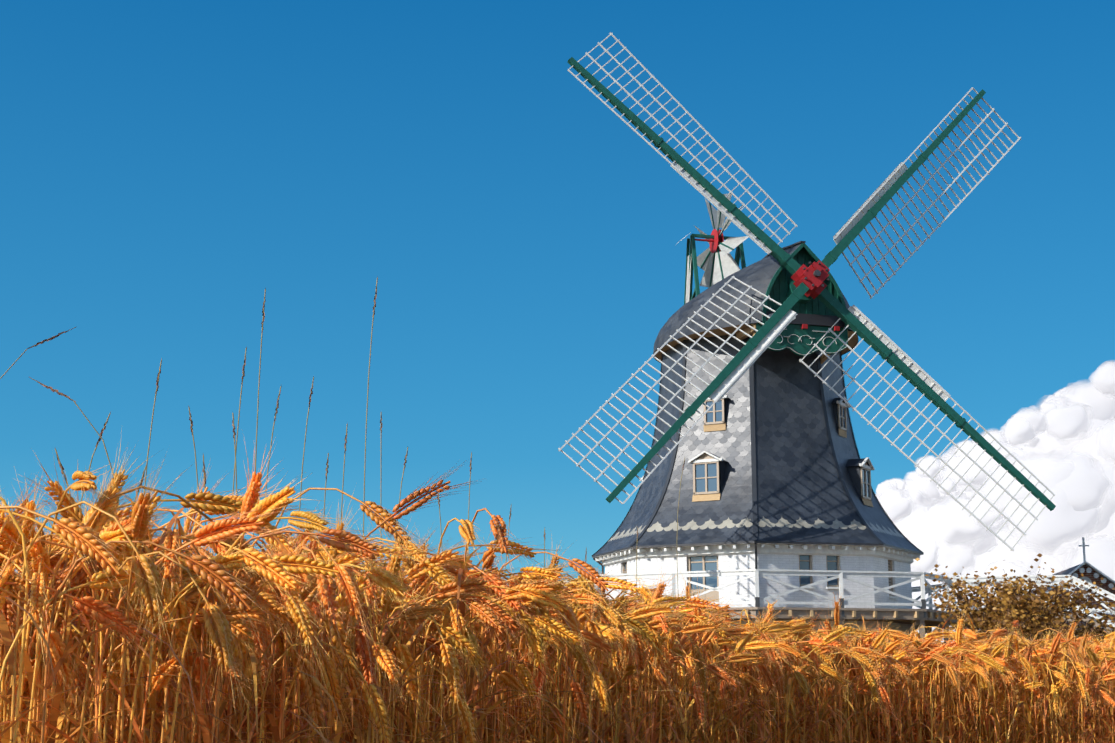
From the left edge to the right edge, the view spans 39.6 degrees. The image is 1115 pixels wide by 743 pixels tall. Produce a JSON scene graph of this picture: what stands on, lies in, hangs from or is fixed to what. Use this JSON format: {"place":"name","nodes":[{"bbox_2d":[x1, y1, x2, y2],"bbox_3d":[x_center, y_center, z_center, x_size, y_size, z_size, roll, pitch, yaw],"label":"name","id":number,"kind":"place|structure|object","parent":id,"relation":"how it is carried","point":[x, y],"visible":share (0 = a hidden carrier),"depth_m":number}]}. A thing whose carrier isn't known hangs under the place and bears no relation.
{"place":"outdoors","nodes":[
{"label":"outdoors","id":0,"kind":"place"},
{"bbox_2d":[0,277,684,690],"bbox_3d":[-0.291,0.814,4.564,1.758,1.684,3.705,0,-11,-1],"label":"tall grass stalks","id":1,"kind":"object","parent":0,"point":[272,437],"depth_m":3.38},
{"bbox_2d":[0,0,1114,596],"label":"sky","id":2,"kind":"structure","parent":0,"point":[165,165]},
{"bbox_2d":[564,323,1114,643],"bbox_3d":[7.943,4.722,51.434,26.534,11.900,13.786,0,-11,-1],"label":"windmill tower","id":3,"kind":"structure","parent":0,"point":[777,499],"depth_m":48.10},
{"bbox_2d":[558,32,1055,550],"bbox_3d":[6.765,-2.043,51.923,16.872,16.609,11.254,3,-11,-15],"label":"windmill sails","id":4,"kind":"object","parent":3,"relation":"attached to","point":[790,298],"visible":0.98,"depth_m":48.41},
{"bbox_2d":[876,361,1114,642],"bbox_3d":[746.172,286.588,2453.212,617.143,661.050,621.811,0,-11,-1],"label":"cloud","id":5,"kind":"structure","parent":0,"point":[1060,444],"depth_m":2301.79},
{"bbox_2d":[915,553,1114,647],"bbox_3d":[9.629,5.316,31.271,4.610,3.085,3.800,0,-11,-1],"label":"bush","id":6,"kind":"object","parent":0,"point":[1034,614],"visible":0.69,"depth_m":30.75},
{"bbox_2d":[1029,537,1114,638],"bbox_3d":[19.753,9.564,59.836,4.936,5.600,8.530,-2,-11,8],"label":"chapel","id":7,"kind":"structure","parent":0,"point":[1091,573],"depth_m":56.29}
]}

